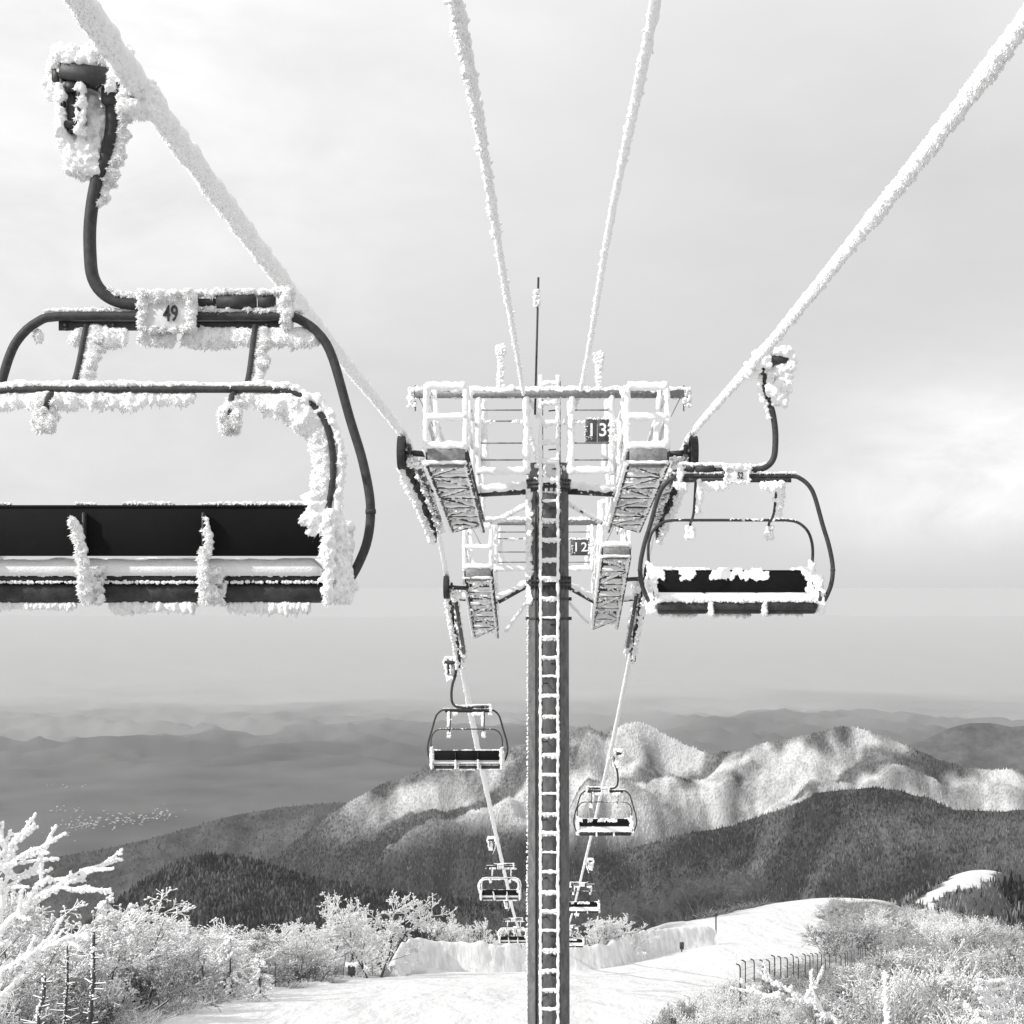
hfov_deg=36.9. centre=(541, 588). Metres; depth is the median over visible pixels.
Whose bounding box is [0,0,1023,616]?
sky
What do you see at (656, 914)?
bare tree
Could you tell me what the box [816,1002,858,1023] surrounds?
rimed bush
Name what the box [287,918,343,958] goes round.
rimed tree
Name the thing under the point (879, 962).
rimed bush
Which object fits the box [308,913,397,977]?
rimed tree
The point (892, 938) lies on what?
rimed bush
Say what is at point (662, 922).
bare tree
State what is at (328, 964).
rimed bush
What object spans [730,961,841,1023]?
frosted tree
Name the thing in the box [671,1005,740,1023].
rimed bush
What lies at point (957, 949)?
rimed bush
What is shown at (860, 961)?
rimed bush
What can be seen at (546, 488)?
lift tower
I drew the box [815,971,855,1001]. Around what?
rimed bush
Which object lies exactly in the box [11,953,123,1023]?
rimed bush
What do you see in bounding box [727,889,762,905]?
bare tree
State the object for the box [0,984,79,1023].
rimed bush
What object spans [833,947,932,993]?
rimed bush
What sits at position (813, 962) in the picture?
rimed bush
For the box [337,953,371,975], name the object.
rimed bush
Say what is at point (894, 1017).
rimed bush
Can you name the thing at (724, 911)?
undergrowth
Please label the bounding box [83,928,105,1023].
dead tree
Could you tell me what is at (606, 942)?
rimed tree
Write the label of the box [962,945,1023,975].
rimed bush
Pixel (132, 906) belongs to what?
snowy conifer
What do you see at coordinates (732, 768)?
forest
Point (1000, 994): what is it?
rimed bush
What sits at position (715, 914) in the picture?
marker post
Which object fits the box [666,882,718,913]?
bare tree
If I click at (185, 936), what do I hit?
rimed tree
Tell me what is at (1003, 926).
rimed bush
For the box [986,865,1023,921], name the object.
forest
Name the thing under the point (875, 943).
rimed bush
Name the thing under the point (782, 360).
lift chair
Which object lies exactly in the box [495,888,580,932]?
bare tree
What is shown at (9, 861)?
frosted tree
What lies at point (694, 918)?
bare tree
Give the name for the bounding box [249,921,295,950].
rimed tree
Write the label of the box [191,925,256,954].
rimed tree
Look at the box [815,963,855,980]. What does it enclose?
rimed bush
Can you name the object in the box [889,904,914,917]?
rimed bush
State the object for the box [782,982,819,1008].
rimed bush
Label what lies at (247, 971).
rimed bush
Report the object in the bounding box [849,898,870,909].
rimed bush
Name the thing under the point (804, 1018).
rimed bush
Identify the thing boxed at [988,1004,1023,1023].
rimed bush
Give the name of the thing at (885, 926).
rimed bush
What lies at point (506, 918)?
bare tree
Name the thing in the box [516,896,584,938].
bare tree
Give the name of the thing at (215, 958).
rimed tree
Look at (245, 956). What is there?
rimed tree
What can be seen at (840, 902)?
rimed bush
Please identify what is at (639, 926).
bare tree
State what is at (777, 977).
rimed bush
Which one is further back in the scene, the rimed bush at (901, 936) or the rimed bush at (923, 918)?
the rimed bush at (923, 918)
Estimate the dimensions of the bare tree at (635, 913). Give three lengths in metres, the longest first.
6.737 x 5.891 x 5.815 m
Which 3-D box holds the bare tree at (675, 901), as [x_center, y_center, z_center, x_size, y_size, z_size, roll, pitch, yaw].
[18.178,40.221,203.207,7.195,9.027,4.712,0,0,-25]
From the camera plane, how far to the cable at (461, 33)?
7.12 m
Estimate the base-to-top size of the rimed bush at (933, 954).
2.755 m
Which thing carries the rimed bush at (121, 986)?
on the ground
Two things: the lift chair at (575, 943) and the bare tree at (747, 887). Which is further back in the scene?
the bare tree at (747, 887)
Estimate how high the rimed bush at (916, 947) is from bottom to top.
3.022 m
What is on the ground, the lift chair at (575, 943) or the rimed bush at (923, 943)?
the rimed bush at (923, 943)
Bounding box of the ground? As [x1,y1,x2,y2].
[0,615,1023,1023]
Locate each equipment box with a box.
[345,962,357,976]
[680,942,683,951]
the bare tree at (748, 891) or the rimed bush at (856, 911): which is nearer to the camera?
the rimed bush at (856, 911)
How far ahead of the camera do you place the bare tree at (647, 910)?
201.99 m
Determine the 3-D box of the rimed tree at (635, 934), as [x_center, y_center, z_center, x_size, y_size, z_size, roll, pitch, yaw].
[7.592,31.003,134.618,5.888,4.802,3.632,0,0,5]
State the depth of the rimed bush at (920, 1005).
41.63 m
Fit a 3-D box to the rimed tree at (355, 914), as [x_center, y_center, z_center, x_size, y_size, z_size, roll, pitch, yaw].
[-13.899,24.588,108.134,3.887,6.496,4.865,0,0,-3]
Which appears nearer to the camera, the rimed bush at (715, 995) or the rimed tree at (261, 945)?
the rimed bush at (715, 995)
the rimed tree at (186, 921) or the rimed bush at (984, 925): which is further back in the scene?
the rimed bush at (984, 925)
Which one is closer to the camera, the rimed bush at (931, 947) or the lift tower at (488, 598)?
the lift tower at (488, 598)
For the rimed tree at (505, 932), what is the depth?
136.69 m
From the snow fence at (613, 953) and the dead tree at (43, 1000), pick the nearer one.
the dead tree at (43, 1000)
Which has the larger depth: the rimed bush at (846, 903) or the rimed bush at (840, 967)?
the rimed bush at (846, 903)
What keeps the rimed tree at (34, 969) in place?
on the ground
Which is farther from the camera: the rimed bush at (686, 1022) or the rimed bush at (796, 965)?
the rimed bush at (796, 965)
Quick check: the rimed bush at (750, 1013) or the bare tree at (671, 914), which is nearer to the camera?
the rimed bush at (750, 1013)
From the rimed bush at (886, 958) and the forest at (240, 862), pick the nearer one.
the rimed bush at (886, 958)
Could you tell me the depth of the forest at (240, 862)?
1028.08 m
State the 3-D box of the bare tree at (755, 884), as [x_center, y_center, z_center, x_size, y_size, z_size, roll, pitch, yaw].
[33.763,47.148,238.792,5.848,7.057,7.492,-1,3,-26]
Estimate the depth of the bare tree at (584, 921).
157.41 m
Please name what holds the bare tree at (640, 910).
on the ground
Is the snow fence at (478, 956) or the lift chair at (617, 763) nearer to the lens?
the lift chair at (617, 763)
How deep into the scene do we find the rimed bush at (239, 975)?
72.98 m
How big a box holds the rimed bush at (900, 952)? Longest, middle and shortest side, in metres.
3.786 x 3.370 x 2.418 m
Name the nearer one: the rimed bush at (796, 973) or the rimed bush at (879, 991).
the rimed bush at (879, 991)
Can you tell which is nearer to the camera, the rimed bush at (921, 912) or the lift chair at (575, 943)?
the lift chair at (575, 943)
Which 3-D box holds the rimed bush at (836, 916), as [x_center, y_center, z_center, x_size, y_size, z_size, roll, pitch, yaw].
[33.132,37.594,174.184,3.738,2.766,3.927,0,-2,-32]
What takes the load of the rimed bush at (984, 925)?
on the ground
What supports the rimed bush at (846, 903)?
on the ground
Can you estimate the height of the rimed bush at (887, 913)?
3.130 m
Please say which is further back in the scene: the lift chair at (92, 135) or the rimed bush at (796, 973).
the rimed bush at (796, 973)
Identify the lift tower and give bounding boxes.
[396,277,698,1023]
[443,498,646,669]
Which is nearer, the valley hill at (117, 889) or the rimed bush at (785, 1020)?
the rimed bush at (785, 1020)
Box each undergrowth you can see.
[105,970,381,1023]
[640,898,988,1023]
[689,895,778,918]
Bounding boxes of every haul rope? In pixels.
[62,0,520,935]
[569,2,1023,924]
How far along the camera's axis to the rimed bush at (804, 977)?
76.10 m
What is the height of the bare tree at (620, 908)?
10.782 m
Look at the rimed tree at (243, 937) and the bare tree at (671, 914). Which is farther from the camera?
the bare tree at (671, 914)
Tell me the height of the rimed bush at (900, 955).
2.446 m
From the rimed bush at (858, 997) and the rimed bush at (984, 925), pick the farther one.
the rimed bush at (984, 925)
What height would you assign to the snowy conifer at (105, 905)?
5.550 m
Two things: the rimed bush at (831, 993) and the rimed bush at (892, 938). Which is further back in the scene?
the rimed bush at (892, 938)
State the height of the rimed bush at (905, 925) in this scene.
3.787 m
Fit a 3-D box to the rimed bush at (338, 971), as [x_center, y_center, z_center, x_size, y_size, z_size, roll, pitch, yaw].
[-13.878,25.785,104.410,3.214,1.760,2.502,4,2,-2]
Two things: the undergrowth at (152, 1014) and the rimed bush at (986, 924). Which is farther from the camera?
the rimed bush at (986, 924)
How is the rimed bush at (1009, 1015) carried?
on the ground
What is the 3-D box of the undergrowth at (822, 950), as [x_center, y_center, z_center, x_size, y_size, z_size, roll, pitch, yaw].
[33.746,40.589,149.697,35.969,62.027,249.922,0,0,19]
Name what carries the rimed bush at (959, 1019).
on the ground
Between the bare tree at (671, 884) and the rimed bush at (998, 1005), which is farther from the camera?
the bare tree at (671, 884)
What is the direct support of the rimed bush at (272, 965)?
on the ground
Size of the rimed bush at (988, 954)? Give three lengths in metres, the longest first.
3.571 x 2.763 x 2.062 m
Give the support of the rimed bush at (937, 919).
on the ground
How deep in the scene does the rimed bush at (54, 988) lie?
45.59 m
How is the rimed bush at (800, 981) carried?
on the ground
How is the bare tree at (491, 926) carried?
on the ground
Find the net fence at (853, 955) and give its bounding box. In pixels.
[736,944,865,1000]
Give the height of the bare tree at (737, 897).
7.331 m
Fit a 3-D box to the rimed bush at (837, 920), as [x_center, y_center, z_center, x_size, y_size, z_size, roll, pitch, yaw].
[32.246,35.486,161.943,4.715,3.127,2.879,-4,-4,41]
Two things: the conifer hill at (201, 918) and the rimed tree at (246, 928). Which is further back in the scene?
the conifer hill at (201, 918)
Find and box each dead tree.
[20,973,52,1023]
[50,945,79,1023]
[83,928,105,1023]
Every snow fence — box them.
[382,937,527,977]
[570,926,718,970]
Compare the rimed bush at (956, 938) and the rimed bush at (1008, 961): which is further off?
the rimed bush at (956, 938)
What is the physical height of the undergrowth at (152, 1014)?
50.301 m
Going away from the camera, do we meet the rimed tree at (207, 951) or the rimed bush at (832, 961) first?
the rimed tree at (207, 951)
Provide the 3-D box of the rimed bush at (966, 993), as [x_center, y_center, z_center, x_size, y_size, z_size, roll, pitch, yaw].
[11.651,12.497,45.923,3.544,2.349,3.415,0,0,-16]
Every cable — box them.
[443,0,525,395]
[579,0,660,391]
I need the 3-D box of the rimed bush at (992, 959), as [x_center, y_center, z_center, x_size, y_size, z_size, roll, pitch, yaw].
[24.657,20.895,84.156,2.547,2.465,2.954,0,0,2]
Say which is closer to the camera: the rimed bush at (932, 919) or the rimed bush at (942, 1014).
the rimed bush at (942, 1014)
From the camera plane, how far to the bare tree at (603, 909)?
164.43 m
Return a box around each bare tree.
[452,900,494,943]
[459,903,523,945]
[487,903,527,935]
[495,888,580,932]
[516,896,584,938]
[569,895,605,943]
[569,908,605,940]
[579,863,638,943]
[581,880,628,938]
[589,894,612,939]
[590,888,636,936]
[607,896,656,935]
[612,901,657,930]
[613,910,657,937]
[618,874,662,930]
[618,879,664,930]
[621,902,682,929]
[637,880,669,925]
[637,892,670,929]
[652,864,699,920]
[655,879,684,921]
[657,894,677,923]
[661,876,705,920]
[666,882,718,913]
[671,872,720,919]
[674,879,711,920]
[674,900,694,920]
[675,869,735,911]
[677,891,706,920]
[686,881,713,918]
[690,886,727,911]
[699,855,743,910]
[705,893,745,910]
[727,872,759,907]
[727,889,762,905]
[731,868,768,903]
[736,880,758,907]
[737,868,769,903]
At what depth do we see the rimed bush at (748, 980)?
75.51 m
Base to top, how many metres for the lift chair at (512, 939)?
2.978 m
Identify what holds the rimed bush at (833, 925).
on the ground
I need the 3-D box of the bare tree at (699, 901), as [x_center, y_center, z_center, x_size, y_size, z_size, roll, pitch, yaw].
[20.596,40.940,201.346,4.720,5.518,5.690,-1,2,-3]
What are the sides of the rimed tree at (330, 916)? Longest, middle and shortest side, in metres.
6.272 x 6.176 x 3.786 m
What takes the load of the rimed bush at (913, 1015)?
on the ground
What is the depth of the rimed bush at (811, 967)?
94.84 m
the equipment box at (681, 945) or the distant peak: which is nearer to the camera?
the equipment box at (681, 945)
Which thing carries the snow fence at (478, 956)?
on the ground
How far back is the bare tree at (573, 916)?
152.24 m
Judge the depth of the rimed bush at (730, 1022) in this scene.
37.82 m
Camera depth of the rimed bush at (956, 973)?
55.92 m
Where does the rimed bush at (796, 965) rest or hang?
on the ground
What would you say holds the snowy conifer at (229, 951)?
on the ground
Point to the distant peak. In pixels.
(984, 746)
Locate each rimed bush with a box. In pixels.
[0,949,79,1023]
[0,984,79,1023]
[0,987,51,1023]
[0,1012,22,1023]
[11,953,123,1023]
[51,973,141,1023]
[60,951,130,1009]
[86,927,221,1012]
[150,944,233,1002]
[191,963,223,993]
[208,965,253,990]
[218,956,256,984]
[243,942,297,986]
[275,946,336,981]
[278,938,343,982]
[280,931,345,974]
[307,951,337,980]
[329,955,358,974]
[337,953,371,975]
[341,942,389,974]
[655,995,703,1023]
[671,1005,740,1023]
[677,1013,701,1023]
[686,982,762,1015]
[694,996,748,1023]
[695,984,734,1007]
[698,970,765,1006]
[709,983,778,1023]
[711,1012,748,1023]
[731,972,789,991]
[742,964,778,985]
[748,1006,797,1023]
[759,967,796,994]
[759,1010,811,1023]
[770,964,796,985]
[772,994,836,1023]
[778,958,811,976]
[780,982,804,1001]
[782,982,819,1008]
[783,965,808,979]
[783,979,840,1012]
[788,992,851,1023]
[792,974,817,991]
[796,915,867,956]
[797,954,818,967]
[797,963,837,987]
[797,981,924,1023]
[799,962,816,971]
[808,960,834,979]
[814,894,851,911]
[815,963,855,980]
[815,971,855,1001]
[816,910,848,927]
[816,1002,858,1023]
[821,896,859,923]
[822,952,842,965]
[822,973,854,991]
[823,919,844,938]
[823,976,972,1023]
[825,911,857,927]
[828,1003,860,1023]
[832,898,852,908]
[832,961,848,972]
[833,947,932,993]
[835,939,864,956]
[837,969,856,985]
[838,907,883,925]
[839,913,884,950]
[840,943,866,961]
[842,975,931,1023]
[843,915,885,949]
[848,902,874,915]
[848,962,858,973]
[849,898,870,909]
[849,904,905,936]
[849,991,877,1005]
[853,945,896,973]
[854,905,881,917]
[859,944,935,995]
[863,930,894,950]
[863,965,953,1013]
[865,949,929,986]
[869,907,896,917]
[871,898,896,912]
[876,948,917,962]
[876,971,998,1018]
[877,934,902,956]
[878,961,1023,1000]
[882,930,921,948]
[883,945,919,960]
[884,907,919,935]
[886,928,922,940]
[886,931,925,955]
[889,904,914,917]
[890,906,910,919]
[892,939,986,1001]
[894,934,927,946]
[894,998,1016,1023]
[895,904,931,924]
[896,923,937,939]
[900,910,954,931]
[908,908,933,917]
[910,910,947,941]
[910,987,987,1023]
[911,912,992,948]
[914,939,947,952]
[917,938,964,960]
[919,931,938,949]
[924,909,952,924]
[927,940,969,964]
[928,939,988,978]
[930,908,994,942]
[933,935,975,954]
[936,941,972,956]
[938,948,1011,987]
[941,994,987,1022]
[942,912,976,932]
[945,904,968,921]
[945,976,1001,1002]
[949,997,1023,1023]
[950,918,1000,928]
[958,918,992,939]
[961,915,1015,935]
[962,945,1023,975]
[963,928,999,956]
[964,943,1007,957]
[966,948,994,969]
[967,975,1023,1018]
[968,917,994,934]
[969,996,1023,1023]
[973,926,1021,949]
[979,941,1023,979]
[979,983,1023,1023]
[982,923,1022,943]
[983,937,1022,954]
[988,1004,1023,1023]
[990,917,1009,931]
[992,964,1023,995]
[993,923,1023,948]
[996,977,1023,1002]
[999,994,1023,1019]
[1000,924,1023,937]
[1001,974,1023,997]
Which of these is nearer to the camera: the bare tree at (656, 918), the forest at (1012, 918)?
the bare tree at (656, 918)
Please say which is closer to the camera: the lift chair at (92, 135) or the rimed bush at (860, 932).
the lift chair at (92, 135)
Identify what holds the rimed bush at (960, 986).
on the ground
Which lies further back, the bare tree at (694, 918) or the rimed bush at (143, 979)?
the bare tree at (694, 918)
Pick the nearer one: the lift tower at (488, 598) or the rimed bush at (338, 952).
the lift tower at (488, 598)
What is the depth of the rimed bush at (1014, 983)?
45.58 m
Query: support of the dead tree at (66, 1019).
on the ground
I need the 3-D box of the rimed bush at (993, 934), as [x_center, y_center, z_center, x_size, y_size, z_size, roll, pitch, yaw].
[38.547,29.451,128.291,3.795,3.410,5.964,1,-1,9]
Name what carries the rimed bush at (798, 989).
on the ground
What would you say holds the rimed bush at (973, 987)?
on the ground
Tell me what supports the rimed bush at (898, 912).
on the ground
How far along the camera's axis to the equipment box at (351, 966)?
99.82 m
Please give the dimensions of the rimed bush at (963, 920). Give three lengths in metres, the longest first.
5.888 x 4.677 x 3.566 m
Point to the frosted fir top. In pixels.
(988, 1001)
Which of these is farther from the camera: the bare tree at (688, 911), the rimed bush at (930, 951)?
the bare tree at (688, 911)
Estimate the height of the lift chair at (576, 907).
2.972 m
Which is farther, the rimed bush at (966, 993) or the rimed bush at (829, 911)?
the rimed bush at (829, 911)
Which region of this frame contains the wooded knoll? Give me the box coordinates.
[1001,879,1023,908]
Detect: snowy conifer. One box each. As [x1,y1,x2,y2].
[90,895,122,939]
[120,903,163,993]
[209,936,253,998]
[242,954,280,1001]
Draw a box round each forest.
[3,801,346,933]
[60,850,584,973]
[264,721,1023,902]
[502,786,1023,933]
[862,869,1023,933]
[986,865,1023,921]
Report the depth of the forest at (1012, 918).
433.41 m
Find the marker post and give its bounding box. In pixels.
[714,913,717,933]
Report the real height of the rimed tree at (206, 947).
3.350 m
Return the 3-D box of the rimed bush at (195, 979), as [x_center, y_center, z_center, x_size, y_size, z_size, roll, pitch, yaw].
[-14.207,15.643,61.638,3.548,2.697,3.795,1,-3,-17]
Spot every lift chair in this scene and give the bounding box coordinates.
[0,41,375,617]
[427,656,508,770]
[477,836,522,900]
[497,900,527,943]
[513,926,525,944]
[569,858,601,913]
[569,913,585,947]
[573,748,636,836]
[638,345,834,618]
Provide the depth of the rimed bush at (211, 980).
68.69 m
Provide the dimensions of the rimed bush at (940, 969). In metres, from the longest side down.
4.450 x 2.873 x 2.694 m
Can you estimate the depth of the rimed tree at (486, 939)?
133.89 m
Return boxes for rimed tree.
[0,872,59,977]
[0,925,91,995]
[2,899,91,975]
[6,936,156,998]
[24,926,158,976]
[53,912,160,983]
[63,902,206,965]
[86,887,188,999]
[142,925,216,997]
[160,935,214,968]
[165,919,249,968]
[165,933,243,996]
[170,917,253,956]
[186,924,271,987]
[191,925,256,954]
[200,926,262,942]
[209,925,288,964]
[231,930,282,950]
[235,944,280,974]
[242,950,296,975]
[244,938,289,957]
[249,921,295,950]
[271,937,316,956]
[272,928,328,952]
[283,921,328,948]
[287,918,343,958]
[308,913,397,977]
[314,890,371,975]
[319,896,375,972]
[341,922,398,961]
[357,890,457,976]
[370,951,389,971]
[411,908,467,941]
[440,913,481,942]
[452,919,498,945]
[495,926,521,945]
[569,916,626,945]
[586,915,635,944]
[599,913,661,960]
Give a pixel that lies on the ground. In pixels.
(190, 721)
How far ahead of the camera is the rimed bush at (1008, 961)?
62.09 m
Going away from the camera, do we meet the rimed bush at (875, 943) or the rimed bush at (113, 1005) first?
the rimed bush at (113, 1005)
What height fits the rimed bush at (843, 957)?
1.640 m
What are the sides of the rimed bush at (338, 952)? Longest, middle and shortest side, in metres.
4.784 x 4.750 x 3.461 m
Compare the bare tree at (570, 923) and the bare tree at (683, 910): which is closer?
the bare tree at (570, 923)
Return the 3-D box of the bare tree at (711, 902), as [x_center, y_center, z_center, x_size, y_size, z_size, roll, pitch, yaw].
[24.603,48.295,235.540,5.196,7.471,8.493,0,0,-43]
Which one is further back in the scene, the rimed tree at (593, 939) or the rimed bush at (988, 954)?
the rimed tree at (593, 939)
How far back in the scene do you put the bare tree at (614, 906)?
155.75 m
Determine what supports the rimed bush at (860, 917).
on the ground
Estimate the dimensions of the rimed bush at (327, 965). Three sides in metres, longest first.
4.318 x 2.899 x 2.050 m
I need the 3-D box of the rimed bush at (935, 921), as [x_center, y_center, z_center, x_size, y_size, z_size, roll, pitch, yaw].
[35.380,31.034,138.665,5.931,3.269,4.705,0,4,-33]
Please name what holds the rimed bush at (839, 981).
on the ground
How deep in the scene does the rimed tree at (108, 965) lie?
51.27 m
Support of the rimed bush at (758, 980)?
on the ground
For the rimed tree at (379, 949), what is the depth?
119.15 m
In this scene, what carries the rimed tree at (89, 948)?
on the ground
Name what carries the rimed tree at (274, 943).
on the ground
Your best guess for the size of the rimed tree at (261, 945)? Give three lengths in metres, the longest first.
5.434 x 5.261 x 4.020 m
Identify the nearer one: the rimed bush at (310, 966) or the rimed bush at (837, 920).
the rimed bush at (310, 966)
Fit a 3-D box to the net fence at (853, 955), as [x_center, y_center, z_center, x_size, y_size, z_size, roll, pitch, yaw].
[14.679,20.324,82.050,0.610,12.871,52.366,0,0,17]
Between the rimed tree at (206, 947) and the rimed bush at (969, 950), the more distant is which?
the rimed bush at (969, 950)
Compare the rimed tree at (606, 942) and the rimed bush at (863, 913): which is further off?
the rimed bush at (863, 913)
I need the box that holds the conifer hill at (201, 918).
[76,855,519,970]
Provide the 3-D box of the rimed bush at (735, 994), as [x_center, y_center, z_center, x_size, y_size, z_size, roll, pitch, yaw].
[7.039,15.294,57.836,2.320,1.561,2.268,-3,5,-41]
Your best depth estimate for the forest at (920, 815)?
1600.68 m
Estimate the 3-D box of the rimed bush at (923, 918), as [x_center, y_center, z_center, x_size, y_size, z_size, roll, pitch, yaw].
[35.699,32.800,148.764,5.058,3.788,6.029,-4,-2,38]
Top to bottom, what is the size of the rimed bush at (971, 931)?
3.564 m
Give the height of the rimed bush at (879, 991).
2.339 m
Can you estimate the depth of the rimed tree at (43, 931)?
56.76 m
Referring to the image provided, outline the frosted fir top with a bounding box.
[963,978,1011,1023]
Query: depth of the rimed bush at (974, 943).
116.46 m
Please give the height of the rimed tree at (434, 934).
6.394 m
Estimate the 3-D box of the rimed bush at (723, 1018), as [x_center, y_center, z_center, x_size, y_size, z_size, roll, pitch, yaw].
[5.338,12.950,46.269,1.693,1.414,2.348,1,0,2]
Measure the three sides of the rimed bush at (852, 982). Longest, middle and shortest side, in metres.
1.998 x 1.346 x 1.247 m
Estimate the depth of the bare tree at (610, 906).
164.35 m
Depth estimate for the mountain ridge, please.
2273.61 m
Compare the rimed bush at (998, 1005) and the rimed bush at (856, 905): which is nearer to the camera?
the rimed bush at (998, 1005)
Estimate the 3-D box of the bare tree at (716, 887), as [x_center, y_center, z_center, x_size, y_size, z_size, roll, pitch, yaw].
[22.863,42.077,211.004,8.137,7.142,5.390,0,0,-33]
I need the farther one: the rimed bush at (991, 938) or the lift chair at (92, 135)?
the rimed bush at (991, 938)
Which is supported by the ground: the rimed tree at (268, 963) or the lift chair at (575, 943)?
the rimed tree at (268, 963)
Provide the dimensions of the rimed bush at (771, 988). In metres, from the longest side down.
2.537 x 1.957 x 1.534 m
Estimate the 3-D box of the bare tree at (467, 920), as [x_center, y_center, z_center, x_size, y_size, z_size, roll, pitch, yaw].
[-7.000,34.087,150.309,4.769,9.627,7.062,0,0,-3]
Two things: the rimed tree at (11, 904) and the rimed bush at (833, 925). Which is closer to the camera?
the rimed tree at (11, 904)
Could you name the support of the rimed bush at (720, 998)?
on the ground
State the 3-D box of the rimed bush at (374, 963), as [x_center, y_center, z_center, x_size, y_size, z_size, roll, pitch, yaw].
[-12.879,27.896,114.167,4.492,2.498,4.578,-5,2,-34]
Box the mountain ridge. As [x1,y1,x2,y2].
[263,723,1023,904]
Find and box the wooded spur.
[503,788,1023,930]
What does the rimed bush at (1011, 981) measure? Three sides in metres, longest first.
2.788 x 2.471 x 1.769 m
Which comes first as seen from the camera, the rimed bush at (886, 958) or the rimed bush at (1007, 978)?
the rimed bush at (1007, 978)
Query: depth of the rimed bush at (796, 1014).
49.65 m
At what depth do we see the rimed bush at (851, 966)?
96.98 m
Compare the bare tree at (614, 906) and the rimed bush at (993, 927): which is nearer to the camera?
the rimed bush at (993, 927)
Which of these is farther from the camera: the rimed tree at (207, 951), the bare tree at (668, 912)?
the bare tree at (668, 912)
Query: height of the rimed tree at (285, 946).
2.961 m
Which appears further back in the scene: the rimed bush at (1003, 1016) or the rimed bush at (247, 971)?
the rimed bush at (247, 971)
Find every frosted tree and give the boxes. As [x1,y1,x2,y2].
[0,812,123,1010]
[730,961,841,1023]
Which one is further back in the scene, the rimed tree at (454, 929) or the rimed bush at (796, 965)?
the rimed tree at (454, 929)
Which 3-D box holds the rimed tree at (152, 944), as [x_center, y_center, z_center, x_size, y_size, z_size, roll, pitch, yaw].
[-16.462,14.470,59.384,4.164,4.129,8.608,0,0,35]
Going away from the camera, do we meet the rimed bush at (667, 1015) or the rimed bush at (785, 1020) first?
the rimed bush at (785, 1020)
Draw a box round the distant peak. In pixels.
[908,723,1023,770]
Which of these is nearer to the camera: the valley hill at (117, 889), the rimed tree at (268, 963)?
the rimed tree at (268, 963)
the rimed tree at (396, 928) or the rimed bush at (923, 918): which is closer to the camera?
the rimed tree at (396, 928)
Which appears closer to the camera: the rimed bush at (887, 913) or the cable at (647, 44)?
the cable at (647, 44)
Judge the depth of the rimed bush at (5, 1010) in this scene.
40.64 m
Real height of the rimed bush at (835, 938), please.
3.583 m
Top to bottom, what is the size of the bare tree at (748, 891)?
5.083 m
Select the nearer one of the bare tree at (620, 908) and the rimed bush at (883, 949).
the rimed bush at (883, 949)
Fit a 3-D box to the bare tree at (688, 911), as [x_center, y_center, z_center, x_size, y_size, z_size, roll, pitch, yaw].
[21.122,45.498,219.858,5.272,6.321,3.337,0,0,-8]
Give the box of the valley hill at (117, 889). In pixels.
[0,803,345,937]
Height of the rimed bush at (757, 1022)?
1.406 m
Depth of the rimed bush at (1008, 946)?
113.03 m
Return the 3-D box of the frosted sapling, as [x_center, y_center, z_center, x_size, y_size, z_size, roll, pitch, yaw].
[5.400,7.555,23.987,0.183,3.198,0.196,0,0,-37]
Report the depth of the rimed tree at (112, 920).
65.28 m
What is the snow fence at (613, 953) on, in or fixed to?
on the ground
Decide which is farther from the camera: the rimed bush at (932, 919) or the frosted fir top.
the rimed bush at (932, 919)
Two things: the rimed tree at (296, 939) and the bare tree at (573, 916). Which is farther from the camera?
the bare tree at (573, 916)
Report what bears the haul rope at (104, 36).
attached to the lift tower at (546, 488)
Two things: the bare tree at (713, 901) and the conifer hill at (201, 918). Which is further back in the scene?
the conifer hill at (201, 918)
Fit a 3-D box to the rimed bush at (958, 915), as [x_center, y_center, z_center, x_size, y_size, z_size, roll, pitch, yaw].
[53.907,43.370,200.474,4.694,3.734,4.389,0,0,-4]
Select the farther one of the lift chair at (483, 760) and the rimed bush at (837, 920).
the rimed bush at (837, 920)
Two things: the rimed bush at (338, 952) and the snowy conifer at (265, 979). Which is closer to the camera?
the snowy conifer at (265, 979)
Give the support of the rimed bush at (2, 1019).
on the ground
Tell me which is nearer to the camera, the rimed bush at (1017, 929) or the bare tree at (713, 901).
the rimed bush at (1017, 929)
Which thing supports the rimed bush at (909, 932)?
on the ground
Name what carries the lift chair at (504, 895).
hanging from the haul rope at (104, 36)
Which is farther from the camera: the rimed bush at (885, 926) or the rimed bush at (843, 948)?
the rimed bush at (885, 926)
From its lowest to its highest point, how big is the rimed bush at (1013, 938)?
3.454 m
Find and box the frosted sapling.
[881,970,890,1023]
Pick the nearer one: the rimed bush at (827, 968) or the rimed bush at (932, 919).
the rimed bush at (827, 968)
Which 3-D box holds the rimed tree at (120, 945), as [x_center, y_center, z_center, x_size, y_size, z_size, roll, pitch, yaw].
[-16.497,14.198,57.071,3.921,3.430,7.299,0,0,1]
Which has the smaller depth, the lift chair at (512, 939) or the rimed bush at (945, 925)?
the lift chair at (512, 939)
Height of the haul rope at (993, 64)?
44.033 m
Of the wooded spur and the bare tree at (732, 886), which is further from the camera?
the wooded spur
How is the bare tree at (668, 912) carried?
on the ground
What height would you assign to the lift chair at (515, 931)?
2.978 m
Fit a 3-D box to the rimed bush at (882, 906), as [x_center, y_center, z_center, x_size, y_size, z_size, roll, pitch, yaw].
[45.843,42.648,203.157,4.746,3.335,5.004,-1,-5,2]
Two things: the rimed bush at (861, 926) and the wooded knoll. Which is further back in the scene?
the wooded knoll
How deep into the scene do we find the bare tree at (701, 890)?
200.39 m
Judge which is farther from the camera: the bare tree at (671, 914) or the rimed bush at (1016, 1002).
the bare tree at (671, 914)
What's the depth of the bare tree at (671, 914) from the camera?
214.52 m
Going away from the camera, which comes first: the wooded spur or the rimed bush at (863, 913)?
the rimed bush at (863, 913)

